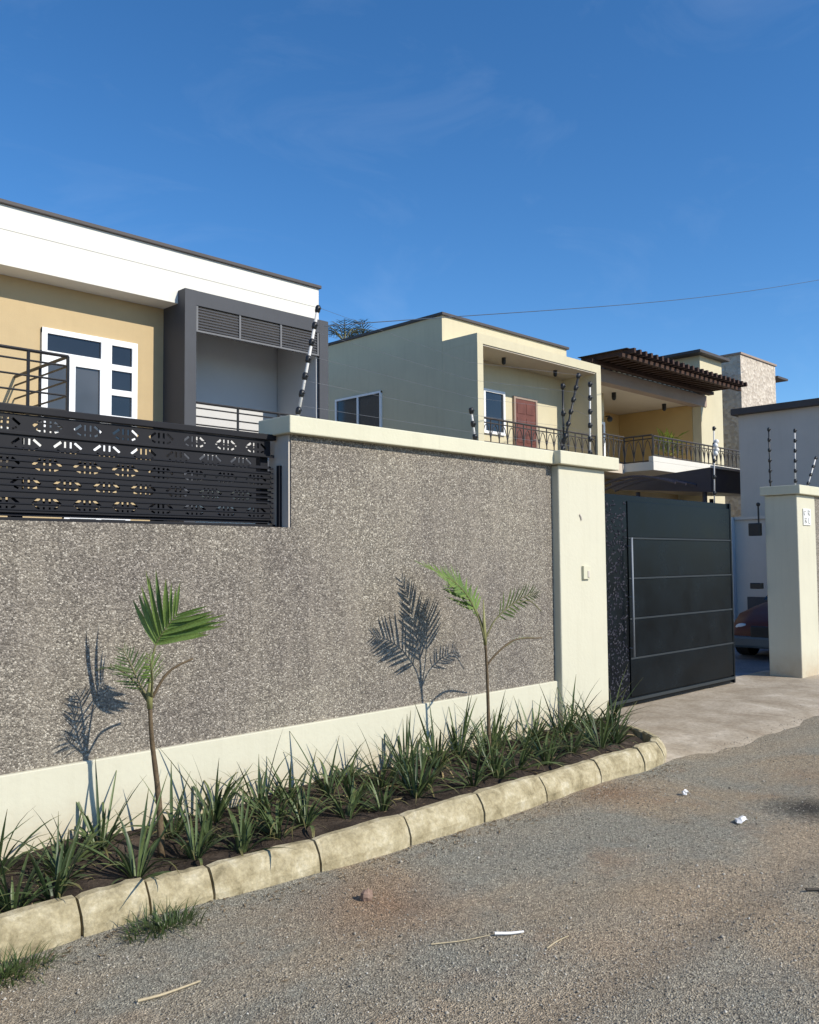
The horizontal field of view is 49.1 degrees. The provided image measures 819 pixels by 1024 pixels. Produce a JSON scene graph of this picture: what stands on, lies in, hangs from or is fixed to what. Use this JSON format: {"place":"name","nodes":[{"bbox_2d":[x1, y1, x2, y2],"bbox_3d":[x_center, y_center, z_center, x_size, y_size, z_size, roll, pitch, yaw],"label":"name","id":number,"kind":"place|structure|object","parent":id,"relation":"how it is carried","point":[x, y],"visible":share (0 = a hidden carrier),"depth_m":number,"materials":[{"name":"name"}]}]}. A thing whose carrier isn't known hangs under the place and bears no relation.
{"place":"outdoors","nodes":[
{"label":"outdoors","id":0,"kind":"place"},
{"bbox_2d":[0,718,643,913],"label":"bed soil","id":1,"kind":"structure","parent":0,"point":[329,820],"depth_m":5.09,"materials":[{"name":"soil"}]},
{"bbox_2d":[0,816,32,846],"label":"strap leaf plant","id":2,"kind":"object","parent":1,"relation":"on","point":[13,831],"visible":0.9,"depth_m":4.21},
{"bbox_2d":[0,809,72,892],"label":"strap leaf plant","id":3,"kind":"object","parent":1,"relation":"on","point":[10,864],"visible":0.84,"depth_m":4.27,"materials":[{"name":"plant"}]},
{"bbox_2d":[0,821,72,912],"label":"strap leaf plant","id":4,"kind":"object","parent":1,"relation":"on","point":[4,900],"visible":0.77,"depth_m":3.91,"materials":[{"name":"plant"}]},
{"bbox_2d":[0,810,97,910],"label":"strap leaf plant","id":5,"kind":"object","parent":1,"relation":"on","point":[60,866],"visible":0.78,"depth_m":4.07,"materials":[{"name":"plant"}]},
{"bbox_2d":[23,829,107,880],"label":"strap leaf plant","id":6,"kind":"object","parent":1,"relation":"on","point":[46,863],"visible":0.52,"depth_m":4.25,"materials":[{"name":"plant"}]},
{"bbox_2d":[9,809,122,867],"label":"strap leaf plant","id":7,"kind":"object","parent":1,"relation":"on","point":[96,843],"visible":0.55,"depth_m":4.46,"materials":[{"name":"plant"}]},
{"bbox_2d":[69,758,158,857],"bbox_3d":[-1.520,1.520,4.621,0.538,0.464,0.782,1,-3,-23],"label":"strap leaf plant","id":8,"kind":"object","parent":1,"relation":"on","point":[101,832],"visible":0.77,"depth_m":4.67,"materials":[{"name":"plant"}]},
{"bbox_2d":[49,773,191,884],"bbox_3d":[-1.287,1.589,4.288,0.782,0.567,0.600,-2,-4,27],"label":"strap leaf plant","id":9,"kind":"object","parent":1,"relation":"on","point":[130,868],"visible":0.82,"depth_m":4.33,"materials":[{"name":"plant"}]},
{"bbox_2d":[98,572,225,857],"bbox_3d":[-1.310,1.037,4.526,0.696,1.490,0.355,-1,-3,6],"label":"young palm","id":10,"kind":"object","parent":1,"relation":"on","point":[182,626],"visible":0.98,"depth_m":4.62,"materials":[{"name":"plant"}]},
{"bbox_2d":[125,763,221,838],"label":"strap leaf plant","id":11,"kind":"object","parent":1,"relation":"on","point":[177,821],"visible":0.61,"depth_m":4.88,"materials":[{"name":"plant"}]},
{"bbox_2d":[146,785,241,865],"bbox_3d":[-1.083,1.589,4.524,0.455,0.396,0.522,-1,-3,6],"label":"strap leaf plant","id":12,"kind":"object","parent":1,"relation":"on","point":[195,850],"visible":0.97,"depth_m":4.57,"materials":[{"name":"plant"}]},
{"bbox_2d":[171,798,232,846],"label":"strap leaf plant","id":13,"kind":"object","parent":1,"relation":"on","point":[208,825],"visible":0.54,"depth_m":4.80,"materials":[{"name":"plant"}]},
{"bbox_2d":[155,743,266,829],"bbox_3d":[-1.146,1.555,5.059,0.599,0.548,0.811,-1,-3,2],"label":"strap leaf plant","id":14,"kind":"object","parent":1,"relation":"on","point":[218,808],"visible":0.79,"depth_m":5.07,"materials":[{"name":"plant"}]},
{"bbox_2d":[206,782,295,855],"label":"strap leaf plant","id":15,"kind":"object","parent":1,"relation":"on","point":[242,844],"visible":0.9,"depth_m":4.70,"materials":[{"name":"plant"}]},
{"bbox_2d":[209,730,298,821],"bbox_3d":[-0.891,1.541,5.207,0.571,0.544,0.497,-4,-4,45],"label":"strap leaf plant","id":16,"kind":"object","parent":1,"relation":"on","point":[261,788],"visible":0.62,"depth_m":5.24,"materials":[{"name":"plant"}]},
{"bbox_2d":[221,767,317,822],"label":"strap leaf plant","id":17,"kind":"object","parent":1,"relation":"on","point":[265,797],"visible":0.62,"depth_m":5.08,"materials":[{"name":"plant"}]},
{"bbox_2d":[220,768,326,839],"bbox_3d":[-0.821,1.605,4.851,0.572,0.369,0.691,-4,-4,45],"label":"strap leaf plant","id":18,"kind":"object","parent":1,"relation":"on","point":[271,827],"visible":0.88,"depth_m":4.91,"materials":[{"name":"plant"}]},
{"bbox_2d":[254,757,318,807],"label":"strap leaf plant","id":19,"kind":"object","parent":1,"relation":"on","point":[280,791],"visible":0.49,"depth_m":5.46,"materials":[{"name":"plant"}]},
{"bbox_2d":[248,752,350,838],"bbox_3d":[-0.696,1.589,5.098,0.670,0.475,0.627,-2,-3,25],"label":"strap leaf plant","id":20,"kind":"object","parent":1,"relation":"on","point":[303,818],"visible":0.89,"depth_m":5.12,"materials":[{"name":"plant"}]},
{"bbox_2d":[273,732,374,797],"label":"strap leaf plant","id":21,"kind":"object","parent":1,"relation":"on","point":[327,786],"visible":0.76,"depth_m":5.66,"materials":[{"name":"plant"}]},
{"bbox_2d":[291,757,392,819],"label":"strap leaf plant","id":22,"kind":"object","parent":1,"relation":"on","point":[349,809],"visible":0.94,"depth_m":5.28,"materials":[{"name":"plant"}]},
{"bbox_2d":[315,744,383,793],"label":"strap leaf plant","id":23,"kind":"object","parent":1,"relation":"on","point":[351,771],"visible":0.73,"depth_m":5.82,"materials":[{"name":"plant"}]},
{"bbox_2d":[324,767,379,811],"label":"strap leaf plant","id":24,"kind":"object","parent":1,"relation":"on","point":[348,789],"visible":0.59,"depth_m":5.46,"materials":[{"name":"plant"}]},
{"bbox_2d":[330,763,411,811],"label":"strap leaf plant","id":25,"kind":"object","parent":1,"relation":"on","point":[385,800],"visible":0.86,"depth_m":5.41,"materials":[{"name":"plant"}]},
{"bbox_2d":[337,729,430,792],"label":"strap leaf plant","id":26,"kind":"object","parent":1,"relation":"on","point":[380,783],"visible":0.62,"depth_m":5.91,"materials":[{"name":"plant"}]},
{"bbox_2d":[371,730,428,790],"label":"strap leaf plant","id":27,"kind":"object","parent":1,"relation":"on","point":[406,756],"visible":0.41,"depth_m":5.93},
{"bbox_2d":[368,732,462,797],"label":"strap leaf plant","id":28,"kind":"object","parent":1,"relation":"on","point":[435,768],"visible":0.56,"depth_m":5.91,"materials":[{"name":"plant"}]},
{"bbox_2d":[375,711,457,772],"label":"strap leaf plant","id":29,"kind":"object","parent":1,"relation":"on","point":[394,753],"visible":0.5,"depth_m":6.24,"materials":[{"name":"plant"}]},
{"bbox_2d":[365,719,473,799],"bbox_3d":[0.068,1.587,5.755,0.758,0.606,0.595,-4,-4,45],"label":"strap leaf plant","id":30,"kind":"object","parent":1,"relation":"on","point":[423,783],"visible":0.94,"depth_m":5.66,"materials":[{"name":"plant"}]},
{"bbox_2d":[409,697,502,777],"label":"strap leaf plant","id":31,"kind":"object","parent":1,"relation":"on","point":[434,747],"visible":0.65,"depth_m":6.31,"materials":[{"name":"plant"}]},
{"bbox_2d":[429,691,501,769],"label":"strap leaf plant","id":32,"kind":"object","parent":1,"relation":"on","point":[461,749],"visible":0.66,"depth_m":6.56,"materials":[{"name":"plant"}]},
{"bbox_2d":[428,732,507,788],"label":"strap leaf plant","id":33,"kind":"object","parent":1,"relation":"on","point":[476,781],"visible":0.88,"depth_m":5.92,"materials":[{"name":"plant"}]},
{"bbox_2d":[414,560,541,771],"bbox_3d":[0.453,1.105,6.457,0.573,1.533,1.068,-4,-4,45],"label":"young palm","id":34,"kind":"object","parent":1,"relation":"on","point":[458,588],"visible":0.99,"depth_m":6.39,"materials":[{"name":"plant"}]},
{"bbox_2d":[449,721,511,763],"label":"strap leaf plant","id":35,"kind":"object","parent":1,"relation":"on","point":[497,741],"visible":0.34,"depth_m":6.56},
{"bbox_2d":[450,693,524,757],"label":"strap leaf plant","id":36,"kind":"object","parent":1,"relation":"on","point":[494,738],"visible":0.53,"depth_m":6.68,"materials":[{"name":"plant"}]},
{"bbox_2d":[446,723,535,780],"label":"strap leaf plant","id":37,"kind":"object","parent":1,"relation":"on","point":[496,767],"visible":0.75,"depth_m":6.21,"materials":[{"name":"plant"}]},
{"bbox_2d":[480,700,521,751],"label":"strap leaf plant","id":38,"kind":"object","parent":1,"relation":"on","point":[509,726],"visible":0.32,"depth_m":6.88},
{"bbox_2d":[473,713,574,772],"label":"strap leaf plant","id":39,"kind":"object","parent":1,"relation":"on","point":[522,761],"visible":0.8,"depth_m":6.39,"materials":[{"name":"plant"}]},
{"bbox_2d":[502,698,581,752],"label":"strap leaf plant","id":40,"kind":"object","parent":1,"relation":"on","point":[532,736],"visible":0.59,"depth_m":7.06,"materials":[{"name":"plant"}]},
{"bbox_2d":[522,732,563,757],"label":"strap leaf plant","id":41,"kind":"object","parent":1,"relation":"on","point":[534,745],"visible":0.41,"depth_m":6.89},
{"bbox_2d":[512,696,574,744],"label":"strap leaf plant","id":42,"kind":"object","parent":1,"relation":"on","point":[540,733],"visible":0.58,"depth_m":7.29,"materials":[{"name":"plant"}]},
{"bbox_2d":[496,707,598,768],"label":"strap leaf plant","id":43,"kind":"object","parent":1,"relation":"on","point":[549,759],"visible":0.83,"depth_m":6.61,"materials":[{"name":"plant"}]},
{"bbox_2d":[534,687,590,744],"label":"strap leaf plant","id":44,"kind":"object","parent":1,"relation":"on","point":[567,726],"visible":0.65,"depth_m":7.26,"materials":[{"name":"plant"}]},
{"bbox_2d":[548,710,599,754],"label":"strap leaf plant","id":45,"kind":"object","parent":1,"relation":"on","point":[573,750],"visible":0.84,"depth_m":6.89,"materials":[{"name":"plant"}]},
{"bbox_2d":[547,677,615,733],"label":"strap leaf plant","id":46,"kind":"object","parent":1,"relation":"on","point":[578,719],"visible":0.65,"depth_m":7.58,"materials":[{"name":"plant"}]},
{"bbox_2d":[558,708,616,741],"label":"strap leaf plant","id":47,"kind":"object","parent":1,"relation":"on","point":[585,730],"visible":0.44,"depth_m":7.40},
{"bbox_2d":[553,690,647,732],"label":"strap leaf plant","id":48,"kind":"object","parent":1,"relation":"on","point":[588,718],"visible":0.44,"depth_m":7.67,"materials":[{"name":"plant"}]},
{"bbox_2d":[562,701,642,751],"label":"strap leaf plant","id":49,"kind":"object","parent":1,"relation":"on","point":[603,738],"visible":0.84,"depth_m":7.09,"materials":[{"name":"plant"}]},
{"bbox_2d":[578,700,636,744],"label":"strap leaf plant","id":50,"kind":"object","parent":1,"relation":"on","point":[620,737],"visible":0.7,"depth_m":7.29,"materials":[{"name":"plant"}]},
{"bbox_2d":[584,690,635,736],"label":"strap leaf plant","id":51,"kind":"object","parent":1,"relation":"on","point":[622,722],"visible":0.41,"depth_m":7.64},
{"bbox_2d":[583,667,641,725],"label":"strap leaf plant","id":52,"kind":"object","parent":1,"relation":"on","point":[614,712],"visible":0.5,"depth_m":7.83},
{"bbox_2d":[0,705,818,1023],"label":"road","id":53,"kind":"structure","parent":0,"point":[618,890],"depth_m":3.92,"materials":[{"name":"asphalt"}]},
{"bbox_2d":[0,938,70,990],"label":"grass tuft","id":54,"kind":"object","parent":53,"relation":"on","point":[9,970],"visible":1,"depth_m":3.55,"materials":[{"name":"plant"}]},
{"bbox_2d":[113,895,213,943],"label":"grass tuft","id":55,"kind":"object","parent":53,"relation":"on","point":[169,919],"visible":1,"depth_m":3.94,"materials":[{"name":"plant"}]},
{"bbox_2d":[137,980,200,1002],"bbox_3d":[-0.897,1.794,3.354,0.244,0.015,0.014,2,-4,-35],"label":"stick","id":56,"kind":"object","parent":53,"relation":"on","point":[162,994],"visible":1,"depth_m":3.34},
{"bbox_2d":[360,888,372,901],"bbox_3d":[-0.203,1.823,4.253,0.059,0.066,0.058,0,-3,-9],"label":"rock","id":57,"kind":"object","parent":53,"relation":"on","point":[366,895],"visible":1,"depth_m":4.23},
{"bbox_2d":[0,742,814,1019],"bbox_3d":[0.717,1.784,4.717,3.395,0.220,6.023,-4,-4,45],"label":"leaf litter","id":58,"kind":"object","parent":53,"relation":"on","point":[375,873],"visible":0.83,"depth_m":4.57,"materials":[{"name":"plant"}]},
{"bbox_2d":[431,935,489,944],"bbox_3d":[0.219,1.812,3.792,0.269,0.006,0.014,1,-3,-18],"label":"stick","id":59,"kind":"object","parent":53,"relation":"on","point":[458,940],"visible":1,"depth_m":3.78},
{"bbox_2d":[494,930,523,934],"bbox_3d":[0.430,1.811,3.857,0.132,0.015,0.019,0,-3,-12],"label":"paper scrap","id":60,"kind":"object","parent":53,"relation":"on","point":[506,933],"visible":1,"depth_m":3.85,"materials":[{"name":"white paper"}]},
{"bbox_2d":[546,935,568,948],"bbox_3d":[0.626,1.818,3.791,0.011,0.007,0.171,-3,-4,41],"label":"stick","id":61,"kind":"object","parent":53,"relation":"on","point":[556,941],"visible":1,"depth_m":3.79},
{"bbox_2d":[682,789,690,794],"bbox_3d":[1.893,1.917,6.143,0.048,0.035,0.065,-4,-4,45],"label":"paper scrap","id":62,"kind":"object","parent":53,"relation":"on","point":[685,791],"visible":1,"depth_m":6.13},
{"bbox_2d":[735,815,746,823],"bbox_3d":[2.026,1.874,5.471,0.061,0.030,0.116,-4,-4,45],"label":"paper scrap","id":63,"kind":"object","parent":53,"relation":"on","point":[741,819],"visible":1,"depth_m":5.45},
{"bbox_2d":[805,888,818,890],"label":"stick","id":64,"kind":"object","parent":53,"relation":"on","point":[811,889],"visible":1,"depth_m":4.32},
{"bbox_2d":[0,0,818,402],"label":"sky","id":65,"kind":"structure","parent":0,"point":[398,159],"materials":[{"name":"blue"}]},
{"bbox_2d":[328,312,601,455],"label":"cream house","id":66,"kind":"structure","parent":0,"point":[468,341],"depth_m":22.19,"materials":[{"name":"paint"}]},
{"bbox_2d":[335,391,381,426],"bbox_3d":[-1.309,-2.360,22.866,1.750,1.240,0.072,-4,-4,45],"label":"side window","id":67,"kind":"structure","parent":66,"relation":"in","point":[368,405],"depth_m":22.78,"materials":[{"name":"blue glass"}]},
{"bbox_2d":[484,388,505,435],"bbox_3d":[2.080,-2.460,22.106,0.072,1.100,0.830,-4,-4,45],"label":"porch window","id":68,"kind":"structure","parent":66,"relation":"in","point":[492,408],"depth_m":22.12,"materials":[{"name":"white glass"}]},
{"bbox_2d":[512,396,537,447],"bbox_3d":[2.992,-1.902,22.937,0.100,2.060,0.970,-4,-4,45],"label":"door","id":69,"kind":"structure","parent":66,"relation":"in","point":[525,412],"depth_m":22.95,"materials":[{"name":"brown paint"}]},
{"bbox_2d":[326,280,816,325],"bbox_3d":[7.209,-5.447,21.798,0.013,6.256,24.028,-4,-4,45],"label":"overhead cable","id":70,"kind":"object","parent":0,"point":[544,310],"visible":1,"depth_m":16.75,"materials":[{"name":"rubber"}]},
{"bbox_2d":[578,348,787,516],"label":"pergola house","id":71,"kind":"structure","parent":0,"point":[698,394],"depth_m":29.94,"materials":[{"name":"brown paint"}]},
{"bbox_2d":[602,422,605,455],"bbox_3d":[5.744,-2.047,27.470,0.072,1.500,0.860,-4,-4,45],"label":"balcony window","id":72,"kind":"structure","parent":71,"relation":"in","point":[603,423],"depth_m":27.73,"materials":[{"name":"white glass"}]},
{"bbox_2d":[654,428,687,458],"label":"potted shrub","id":73,"kind":"object","parent":71,"relation":"on","point":[666,434],"visible":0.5,"depth_m":26.47,"materials":[{"name":"green plant"}]},
{"bbox_2d":[609,670,818,763],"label":"driveway","id":74,"kind":"structure","parent":0,"point":[708,720],"depth_m":9.10,"materials":[{"name":"concrete"}]},
{"bbox_2d":[604,494,735,709],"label":"sliding gate","id":75,"kind":"structure","parent":74,"relation":"on","point":[670,606],"depth_m":10.10,"materials":[{"name":"metal"}]},
{"bbox_2d":[712,426,716,502],"bbox_3d":[3.794,-0.580,11.139,0.050,0.979,0.074,-4,-4,45],"label":"electric fence post","id":76,"kind":"object","parent":75,"relation":"on","point":[714,460],"visible":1,"depth_m":11.13,"materials":[{"name":"metal"}]},
{"bbox_2d":[713,439,718,455],"bbox_3d":[3.808,-0.799,11.124,0.061,0.214,0.091,-4,-4,45],"label":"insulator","id":77,"kind":"object","parent":76,"relation":"attached to","point":[715,446],"visible":1,"depth_m":11.11,"materials":[{"name":"white plastic"}]},
{"bbox_2d":[735,648,769,676],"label":"yard","id":78,"kind":"structure","parent":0,"point":[759,661],"depth_m":13.49,"materials":[{"name":"concrete"}]},
{"bbox_2d":[0,198,328,523],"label":"white villa","id":79,"kind":"object","parent":78,"relation":"on","point":[98,319],"visible":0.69,"depth_m":15.23,"materials":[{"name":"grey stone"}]},
{"bbox_2d":[40,355,105,450],"bbox_3d":[-5.439,-1.737,14.495,0.072,1.450,1.070,-4,-4,45],"label":"balcony door","id":80,"kind":"structure","parent":79,"relation":"in","point":[87,380],"depth_m":14.57,"materials":[{"name":"grey glass"}]},
{"bbox_2d":[63,517,129,520],"bbox_3d":[-5.119,0.688,14.663,0.072,1.320,1.140,-4,-4,45],"label":"ground floor window","id":81,"kind":"structure","parent":79,"relation":"in","point":[63,517],"depth_m":14.65,"materials":[{"name":"white glass"}]},
{"bbox_2d":[328,318,368,338],"bbox_3d":[-2.331,-1.720,31.882,2.258,10.174,2.366,-4,-4,45],"label":"tree","id":82,"kind":"object","parent":78,"relation":"on","point":[345,332],"visible":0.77,"depth_m":31.95,"materials":[{"name":"plant"}]},
{"bbox_2d":[337,319,373,336],"bbox_3d":[-1.641,-1.825,33.388,2.311,10.539,2.142,-4,-4,45],"label":"palm","id":83,"kind":"object","parent":78,"relation":"on","point":[361,332],"visible":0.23,"depth_m":33.29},
{"bbox_2d":[604,465,740,502],"bbox_3d":[7.283,0.852,23.135,2.760,3.850,5.955,-4,-4,45],"label":"carport","id":84,"kind":"object","parent":78,"relation":"on","point":[698,482],"visible":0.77,"depth_m":21.76,"materials":[{"name":"metal"}]},
{"bbox_2d":[731,516,767,621],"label":"wall","id":85,"kind":"structure","parent":78,"relation":"on","point":[749,562],"depth_m":19.88,"materials":[{"name":"paint"}]},
{"bbox_2d":[734,595,768,654],"bbox_3d":[6.860,1.648,14.948,1.684,1.370,3.950,-4,-4,45],"label":"parked car","id":86,"kind":"object","parent":78,"relation":"on","point":[751,631],"visible":0.42,"depth_m":13.89,"materials":[{"name":"red paint"}]},
{"bbox_2d":[730,398,818,515],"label":"grey house","id":87,"kind":"structure","parent":0,"point":[782,420],"depth_m":20.11,"materials":[{"name":"paint"}]},
{"bbox_3d":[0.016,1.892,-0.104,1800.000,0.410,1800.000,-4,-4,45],"label":"ground","id":88,"kind":"structure","parent":0,"visible":0},
{"bbox_2d":[0,415,558,859],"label":"boundary wall","id":89,"kind":"structure","parent":88,"relation":"on","point":[345,618],"depth_m":5.80,"materials":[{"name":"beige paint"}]},
{"bbox_2d":[0,403,281,526],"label":"screen fence","id":90,"kind":"object","parent":89,"relation":"on","point":[19,452],"visible":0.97,"depth_m":5.20,"materials":[{"name":"metal"}]},
{"bbox_2d":[295,305,320,415],"bbox_3d":[-0.696,-1.017,6.159,0.050,0.859,0.222,-4,-4,45],"label":"electric fence post","id":91,"kind":"object","parent":89,"relation":"on","point":[308,359],"visible":0.98,"depth_m":6.15,"materials":[{"name":"metal"}]},
{"bbox_2d":[311,356,589,416],"bbox_3d":[0.578,-0.971,7.408,0.064,0.078,3.555,-3,-4,44],"label":"electric fence wire","id":92,"kind":"object","parent":91,"relation":"attached to","point":[444,390],"visible":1,"depth_m":7.07,"materials":[{"name":"metal"}]},
{"bbox_2d":[323,309,592,384],"bbox_3d":[0.608,-1.288,7.457,0.066,0.142,3.481,-3,-4,44],"label":"electric fence wire","id":93,"kind":"object","parent":91,"relation":"attached to","point":[450,355],"visible":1,"depth_m":7.14,"materials":[{"name":"metal"}]},
{"bbox_2d":[469,407,477,439],"bbox_3d":[0.528,-0.696,7.370,0.050,0.328,0.085,-4,-4,45],"label":"electric fence post","id":94,"kind":"object","parent":89,"relation":"on","point":[473,423],"visible":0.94,"depth_m":7.36,"materials":[{"name":"white paint"}]},
{"bbox_2d":[0,724,666,963],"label":"kerb","id":95,"kind":"structure","parent":88,"relation":"on","point":[64,920],"depth_m":4.59,"materials":[{"name":"concrete"}]},
{"bbox_2d":[549,450,618,726],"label":"gate pier","id":96,"kind":"structure","parent":88,"relation":"on","point":[579,581],"depth_m":7.99,"materials":[{"name":"beige paint"}]},
{"bbox_2d":[561,383,566,443],"bbox_3d":[1.439,-0.845,8.353,0.050,0.714,0.038,-4,-4,45],"label":"electric fence post","id":97,"kind":"object","parent":96,"relation":"on","point":[563,386],"visible":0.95,"depth_m":8.36,"materials":[{"name":"black plastic"}]},
{"bbox_2d":[560,373,580,450],"bbox_3d":[1.506,-0.904,8.368,0.050,0.840,0.331,-4,-4,45],"label":"electric fence post","id":98,"kind":"object","parent":96,"relation":"on","point":[570,412],"visible":0.95,"depth_m":8.36,"materials":[{"name":"black plastic"}]},
{"bbox_2d":[308,381,589,433],"bbox_3d":[0.563,-0.813,7.384,0.063,0.046,3.592,-3,-4,44],"label":"electric fence wire","id":99,"kind":"object","parent":98,"relation":"attached to","point":[440,408],"visible":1,"depth_m":7.04,"materials":[{"name":"metal"}]},
{"bbox_2d":[588,381,592,453],"bbox_3d":[1.762,-0.873,8.722,0.050,0.805,0.061,-4,-4,45],"label":"electric fence post","id":100,"kind":"object","parent":96,"relation":"on","point":[590,411],"visible":0.95,"depth_m":8.72,"materials":[{"name":"metal"}]},
{"bbox_2d":[305,406,590,450],"bbox_3d":[0.548,-0.654,7.359,0.062,0.014,3.629,-3,-4,44],"label":"electric fence wire","id":101,"kind":"object","parent":100,"relation":"attached to","point":[440,427],"visible":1,"depth_m":7.00,"materials":[{"name":"metal"}]},
{"bbox_2d":[316,332,591,400],"bbox_3d":[0.593,-1.130,7.433,0.065,0.110,3.518,-3,-4,44],"label":"electric fence wire","id":102,"kind":"object","parent":100,"relation":"attached to","point":[443,371],"visible":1,"depth_m":7.04,"materials":[{"name":"metal"}]},
{"bbox_2d":[748,485,818,677],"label":"gate pier","id":103,"kind":"structure","parent":88,"relation":"on","point":[793,623],"depth_m":11.82,"materials":[{"name":"beige paint"}]},
{"bbox_2d":[767,427,772,485],"bbox_3d":[4.874,-0.728,12.114,0.050,0.834,0.038,-4,-4,45],"label":"electric fence post","id":104,"kind":"object","parent":103,"relation":"on","point":[769,459],"visible":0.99,"depth_m":12.11,"materials":[{"name":"black plastic"}]},
{"bbox_2d":[793,429,797,484],"bbox_3d":[5.215,-0.722,12.102,0.050,0.815,0.075,-4,-4,45],"label":"electric fence post","id":105,"kind":"object","parent":103,"relation":"on","point":[795,460],"visible":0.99,"depth_m":12.10,"materials":[{"name":"white paint"}]},
{"bbox_2d":[806,456,817,485],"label":"electric fence post","id":106,"kind":"object","parent":103,"relation":"on","point":[811,474],"visible":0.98,"depth_m":12.49,"materials":[{"name":"white paint"}]},
{"bbox_2d":[814,496,818,621],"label":"boundary wall","id":107,"kind":"structure","parent":88,"relation":"on","point":[816,500],"depth_m":12.22,"materials":[{"name":"paint"}]}
]}

